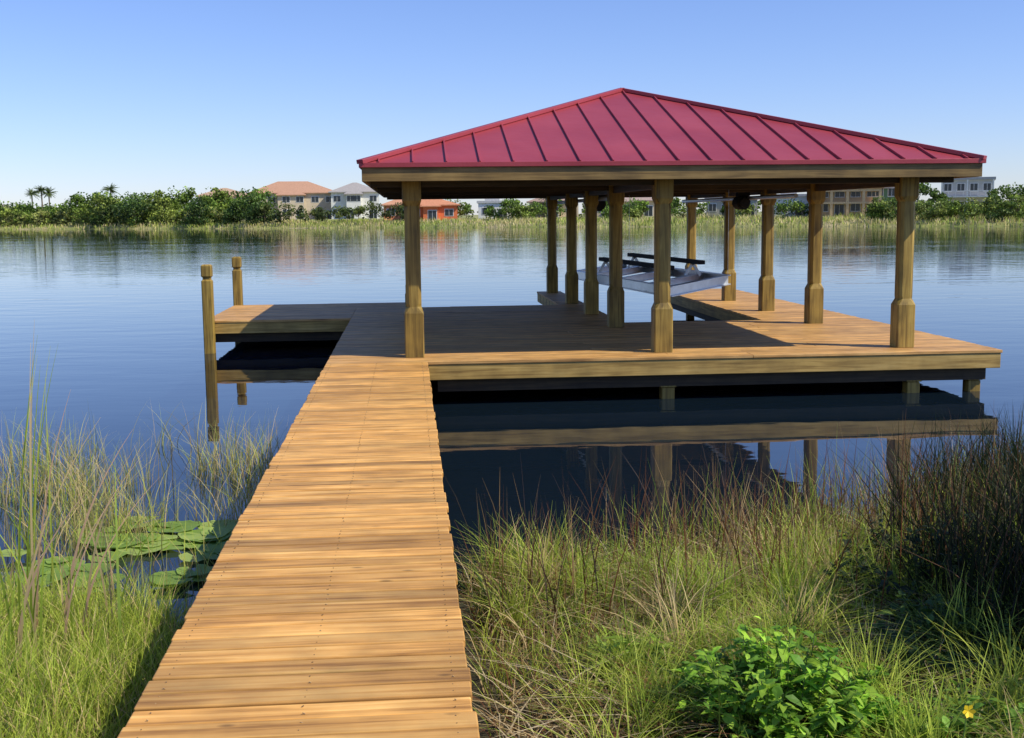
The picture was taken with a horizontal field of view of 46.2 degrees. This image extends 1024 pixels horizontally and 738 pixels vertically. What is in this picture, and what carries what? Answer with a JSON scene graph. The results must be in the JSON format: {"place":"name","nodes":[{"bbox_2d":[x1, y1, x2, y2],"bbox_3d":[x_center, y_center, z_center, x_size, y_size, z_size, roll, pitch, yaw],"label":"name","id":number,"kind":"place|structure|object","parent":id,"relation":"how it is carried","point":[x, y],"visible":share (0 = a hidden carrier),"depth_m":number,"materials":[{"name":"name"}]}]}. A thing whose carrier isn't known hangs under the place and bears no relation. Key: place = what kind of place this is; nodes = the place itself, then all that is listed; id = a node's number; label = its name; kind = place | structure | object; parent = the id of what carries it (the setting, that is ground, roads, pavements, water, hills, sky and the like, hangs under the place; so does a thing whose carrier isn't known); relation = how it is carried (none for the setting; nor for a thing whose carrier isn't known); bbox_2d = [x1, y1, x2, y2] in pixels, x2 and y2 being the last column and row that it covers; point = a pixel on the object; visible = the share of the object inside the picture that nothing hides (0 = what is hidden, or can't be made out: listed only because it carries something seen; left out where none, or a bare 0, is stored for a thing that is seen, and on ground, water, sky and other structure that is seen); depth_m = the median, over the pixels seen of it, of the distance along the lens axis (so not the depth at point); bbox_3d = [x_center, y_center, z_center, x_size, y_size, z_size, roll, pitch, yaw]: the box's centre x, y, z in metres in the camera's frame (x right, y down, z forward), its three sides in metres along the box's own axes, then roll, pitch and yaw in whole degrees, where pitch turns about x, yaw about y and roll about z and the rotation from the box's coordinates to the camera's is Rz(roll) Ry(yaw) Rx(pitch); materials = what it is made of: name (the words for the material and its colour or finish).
{"place":"outdoors","nodes":[
{"label":"outdoors","id":0,"kind":"place"},
{"bbox_2d":[0,212,1022,737],"bbox_3d":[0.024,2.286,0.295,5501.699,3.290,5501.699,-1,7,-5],"label":"ground","id":1,"kind":"structure","parent":0,"point":[476,676],"depth_m":6.12,"materials":[{"name":"green plant"}]},
{"bbox_2d":[25,188,40,201],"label":"palm tree","id":2,"kind":"object","parent":1,"relation":"on","point":[30,192],"visible":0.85,"depth_m":305.08,"materials":[{"name":"green plant"}]},
{"bbox_2d":[32,185,49,209],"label":"palm tree","id":3,"kind":"object","parent":1,"relation":"on","point":[40,189],"visible":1,"depth_m":293.00,"materials":[{"name":"green plant"}]},
{"bbox_2d":[40,187,57,204],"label":"palm tree","id":4,"kind":"object","parent":1,"relation":"on","point":[49,195],"visible":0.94,"depth_m":295.38,"materials":[{"name":"green plant"}]},
{"bbox_2d":[0,319,185,681],"bbox_3d":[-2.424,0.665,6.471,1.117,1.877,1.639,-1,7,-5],"label":"tall reeds","id":5,"kind":"object","parent":1,"relation":"on","point":[31,583],"visible":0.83,"depth_m":6.17,"materials":[{"name":"green plant"}]},
{"bbox_2d":[0,559,201,737],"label":"bank grass","id":6,"kind":"structure","parent":1,"relation":"on","point":[91,684],"depth_m":5.64,"materials":[{"name":"green plant"}]},
{"bbox_2d":[102,184,120,202],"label":"palm tree","id":7,"kind":"object","parent":1,"relation":"on","point":[111,188],"visible":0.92,"depth_m":284.43,"materials":[{"name":"green plant"}]},
{"bbox_2d":[117,362,479,737],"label":"boardwalk","id":8,"kind":"structure","parent":1,"relation":"on","point":[325,604],"depth_m":5.65,"materials":[{"name":"wood"}]},
{"bbox_2d":[266,193,330,219],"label":"walls","id":9,"kind":"structure","parent":1,"relation":"on","point":[307,204],"depth_m":281.29,"materials":[{"name":"beige paint"}]},
{"bbox_2d":[251,181,330,195],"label":"roof","id":10,"kind":"structure","parent":9,"relation":"on","point":[286,188],"depth_m":282.32,"materials":[{"name":"orange tile"}]},
{"bbox_2d":[260,197,331,218],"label":"windows","id":11,"kind":"structure","parent":9,"relation":"attached to","point":[300,199],"depth_m":279.79,"materials":[{"name":"grey glass"}]},
{"bbox_2d":[271,196,330,218],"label":"trim","id":12,"kind":"structure","parent":9,"relation":"attached to","point":[300,202],"depth_m":279.73,"materials":[{"name":"white paint"}]},
{"bbox_2d":[331,192,379,218],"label":"walls","id":13,"kind":"structure","parent":1,"relation":"on","point":[343,203],"depth_m":275.79,"materials":[{"name":"white paint"}]},
{"bbox_2d":[328,183,375,194],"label":"roof","id":14,"kind":"structure","parent":13,"relation":"on","point":[353,188],"depth_m":276.13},
{"bbox_2d":[334,196,376,218],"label":"windows","id":15,"kind":"structure","parent":13,"relation":"attached to","point":[357,198],"depth_m":275.31,"materials":[{"name":"grey glass"}]},
{"bbox_2d":[333,195,377,218],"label":"trim","id":16,"kind":"structure","parent":13,"relation":"attached to","point":[355,201],"depth_m":275.26,"materials":[{"name":"white paint"}]},
{"bbox_2d":[383,205,402,220],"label":"walls","id":17,"kind":"structure","parent":1,"relation":"on","point":[394,217],"depth_m":246.76,"materials":[{"name":"pink paint"}]},
{"bbox_2d":[380,200,401,205],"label":"roof","id":18,"kind":"structure","parent":17,"relation":"on","point":[392,202],"depth_m":246.60,"materials":[{"name":"orange tile"}]},
{"bbox_2d":[420,205,456,219],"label":"walls","id":19,"kind":"structure","parent":1,"relation":"on","point":[424,212],"depth_m":239.48,"materials":[{"name":"orange paint"}]},
{"bbox_2d":[420,199,459,206],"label":"roof","id":20,"kind":"structure","parent":19,"relation":"on","point":[432,202],"depth_m":239.50,"materials":[{"name":"orange tile"}]},
{"bbox_2d":[428,209,452,220],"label":"windows","id":21,"kind":"structure","parent":19,"relation":"attached to","point":[448,212],"depth_m":237.94,"materials":[{"name":"grey glass"}]},
{"bbox_2d":[428,209,453,219],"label":"trim","id":22,"kind":"structure","parent":19,"relation":"attached to","point":[444,213],"depth_m":238.02,"materials":[{"name":"white paint"}]},
{"bbox_2d":[478,203,508,218],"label":"walls","id":23,"kind":"structure","parent":1,"relation":"on","point":[481,205],"depth_m":237.81,"materials":[{"name":"white paint"}]},
{"bbox_2d":[477,199,508,202],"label":"roof","id":24,"kind":"structure","parent":23,"relation":"on","point":[491,201],"depth_m":237.40,"materials":[{"name":"grey"}]},
{"bbox_2d":[482,208,505,218],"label":"windows","id":25,"kind":"structure","parent":23,"relation":"attached to","point":[483,209],"depth_m":237.88,"materials":[{"name":"grey glass"}]},
{"bbox_2d":[0,182,1023,227],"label":"distant trees","id":26,"kind":"object","parent":1,"relation":"on","point":[219,206],"visible":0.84,"depth_m":247.83,"materials":[{"name":"green plant"}]},
{"bbox_2d":[0,211,1023,229],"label":"shore reeds","id":27,"kind":"object","parent":1,"relation":"on","point":[792,218],"visible":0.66,"depth_m":215.66,"materials":[{"name":"green plant"}]},
{"bbox_2d":[529,202,577,216],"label":"walls","id":28,"kind":"structure","parent":1,"relation":"on","point":[563,213],"depth_m":244.72,"materials":[{"name":"beige paint"}]},
{"bbox_2d":[526,198,564,203],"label":"roof","id":29,"kind":"structure","parent":28,"relation":"on","point":[532,200],"depth_m":244.54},
{"bbox_2d":[597,201,653,216],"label":"walls","id":30,"kind":"structure","parent":1,"relation":"on","point":[650,203],"depth_m":241.26,"materials":[{"name":"beige paint"}]},
{"bbox_2d":[600,206,652,215],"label":"windows","id":31,"kind":"structure","parent":30,"relation":"attached to","point":[650,210],"depth_m":241.32,"materials":[{"name":"grey glass"}]},
{"bbox_2d":[624,197,652,202],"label":"roof","id":32,"kind":"structure","parent":30,"relation":"on","point":[641,199],"depth_m":241.29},
{"bbox_2d":[583,626,695,685],"bbox_3d":[0.610,1.356,5.589,0.580,0.319,0.622,-1,7,-5],"label":"broadleaf weed","id":33,"kind":"object","parent":1,"relation":"on","point":[628,648],"visible":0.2,"depth_m":5.50,"materials":[{"name":"green plant"}]},
{"bbox_2d":[706,200,756,216],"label":"walls","id":34,"kind":"structure","parent":1,"relation":"on","point":[718,212],"depth_m":214.90,"materials":[{"name":"grey paint"}]},
{"bbox_2d":[709,204,753,215],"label":"windows","id":35,"kind":"structure","parent":34,"relation":"attached to","point":[714,208],"depth_m":214.94,"materials":[{"name":"grey glass"}]},
{"bbox_2d":[708,203,754,216],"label":"trim","id":36,"kind":"structure","parent":34,"relation":"attached to","point":[721,207],"depth_m":215.00,"materials":[{"name":"white paint"}]},
{"bbox_2d":[447,408,1023,648],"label":"dry reed stalks","id":37,"kind":"object","parent":1,"relation":"on","point":[724,511],"visible":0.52,"depth_m":7.20,"materials":[{"name":"brown plant"}]},
{"bbox_2d":[451,488,1023,737],"bbox_3d":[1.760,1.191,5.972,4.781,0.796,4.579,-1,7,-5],"label":"grass tussocks","id":38,"kind":"object","parent":1,"relation":"on","point":[676,606],"depth_m":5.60,"materials":[{"name":"green plant"}]},
{"bbox_2d":[453,488,1023,737],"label":"dead grass thatch","id":39,"kind":"object","parent":1,"relation":"on","point":[518,715],"visible":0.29,"depth_m":5.43,"materials":[{"name":"beige plant"}]},
{"bbox_2d":[457,411,1022,634],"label":"shore sedge","id":40,"kind":"object","parent":1,"relation":"on","point":[751,524],"visible":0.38,"depth_m":7.61,"materials":[{"name":"green plant"}]},
{"bbox_2d":[774,196,808,216],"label":"walls","id":41,"kind":"structure","parent":1,"relation":"on","point":[804,199],"depth_m":203.60,"materials":[{"name":"grey paint"}]},
{"bbox_2d":[778,204,804,215],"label":"windows","id":42,"kind":"structure","parent":41,"relation":"attached to","point":[802,212],"depth_m":203.47,"materials":[{"name":"grey glass"}]},
{"bbox_2d":[777,193,806,196],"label":"roof","id":43,"kind":"structure","parent":41,"relation":"on","point":[800,195],"depth_m":202.95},
{"bbox_2d":[672,616,912,737],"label":"leafy shrub","id":44,"kind":"object","parent":1,"relation":"on","point":[771,690],"visible":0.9,"depth_m":4.69,"materials":[{"name":"green plant"}]},
{"bbox_2d":[823,188,881,217],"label":"walls","id":45,"kind":"structure","parent":1,"relation":"on","point":[847,200],"depth_m":193.57,"materials":[{"name":"beige paint"}]},
{"bbox_2d":[823,192,874,213],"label":"trim","id":46,"kind":"structure","parent":45,"relation":"attached to","point":[844,204],"depth_m":194.88,"materials":[{"name":"beige paint"}]},
{"bbox_2d":[824,191,874,216],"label":"windows","id":47,"kind":"structure","parent":45,"relation":"attached to","point":[857,194],"depth_m":194.71,"materials":[{"name":"grey glass"}]},
{"bbox_2d":[873,188,892,203],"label":"walls","id":48,"kind":"structure","parent":1,"relation":"on","point":[885,193],"depth_m":192.94,"materials":[{"name":"green paint"}]},
{"bbox_2d":[876,188,894,203],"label":"windows","id":49,"kind":"structure","parent":48,"relation":"attached to","point":[891,191],"depth_m":192.63,"materials":[{"name":"grey glass"}]},
{"bbox_2d":[821,511,1022,622],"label":"broadleaf weed","id":50,"kind":"object","parent":1,"relation":"on","point":[896,587],"visible":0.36,"depth_m":6.52,"materials":[{"name":"green plant"}]},
{"bbox_2d":[823,397,1023,671],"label":"dark rushes","id":51,"kind":"object","parent":1,"relation":"on","point":[1010,479],"visible":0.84,"depth_m":6.63,"materials":[{"name":"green plant"}]},
{"bbox_2d":[848,590,1023,691],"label":"broadleaf weed","id":52,"kind":"object","parent":1,"relation":"on","point":[894,606],"visible":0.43,"depth_m":5.60,"materials":[{"name":"green plant"}]},
{"bbox_2d":[877,678,1023,737],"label":"leafy shrub","id":53,"kind":"object","parent":1,"relation":"on","point":[971,699],"visible":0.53,"depth_m":4.60,"materials":[{"name":"green plant"}]},
{"bbox_2d":[942,179,992,202],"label":"walls","id":54,"kind":"structure","parent":1,"relation":"on","point":[973,193],"depth_m":208.28,"materials":[{"name":"white paint"}]},
{"bbox_2d":[944,183,990,206],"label":"windows","id":55,"kind":"structure","parent":54,"relation":"attached to","point":[974,186],"depth_m":208.29,"materials":[{"name":"grey glass"}]},
{"bbox_2d":[941,179,993,203],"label":"trim","id":56,"kind":"structure","parent":54,"relation":"attached to","point":[967,190],"depth_m":207.47,"materials":[{"name":"white paint"}]},
{"bbox_2d":[954,177,995,180],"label":"roof","id":57,"kind":"structure","parent":54,"relation":"on","point":[978,178],"depth_m":207.43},
{"bbox_2d":[962,705,975,737],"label":"yellow flower","id":58,"kind":"object","parent":1,"relation":"on","point":[968,713],"visible":1,"depth_m":4.33,"materials":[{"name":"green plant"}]},
{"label":"walls","id":59,"kind":"object","parent":1,"relation":"on","visible":0},
{"bbox_2d":[195,188,245,196],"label":"roof","id":60,"kind":"structure","parent":59,"relation":"on","point":[223,189],"depth_m":297.02,"materials":[{"name":"beige tile"}]},
{"bbox_2d":[0,226,1023,637],"bbox_3d":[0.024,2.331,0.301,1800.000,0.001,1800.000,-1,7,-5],"label":"lake water","id":61,"kind":"structure","parent":0,"point":[118,322],"depth_m":16.51,"materials":[{"name":"blue liquid"}]},
{"bbox_2d":[2,516,237,594],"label":"lily pads","id":62,"kind":"object","parent":61,"relation":"on","point":[209,535],"visible":0.6,"depth_m":8.52,"materials":[{"name":"green plant"}]},
{"bbox_2d":[0,397,290,596],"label":"emergent sedge","id":63,"kind":"object","parent":61,"relation":"in","point":[80,474],"visible":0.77,"depth_m":9.88,"materials":[{"name":"green plant"}]},
{"bbox_2d":[200,257,1002,398],"bbox_3d":[0.177,-0.272,21.458,11.176,3.345,13.050,-1,7,-5],"label":"boat dock","id":64,"kind":"object","parent":61,"relation":"in","point":[554,341],"visible":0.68,"depth_m":16.51,"materials":[{"name":"brown wood"}]},
{"bbox_2d":[356,88,986,357],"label":"boathouse pavilion","id":65,"kind":"structure","parent":64,"relation":"on","point":[616,147],"depth_m":15.55,"materials":[{"name":"red metal"}]},
{"bbox_2d":[558,192,797,296],"bbox_3d":[2.828,-2.576,23.442,2.961,1.847,8.100,-1,7,-5],"label":"boat lift","id":66,"kind":"object","parent":65,"relation":"attached to","point":[686,281],"visible":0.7,"depth_m":22.16,"materials":[{"name":"metal"}]},
{"bbox_2d":[0,0,1023,214],"label":"sky","id":67,"kind":"structure","parent":0,"point":[136,96],"materials":[{"name":"blue"}]}
]}

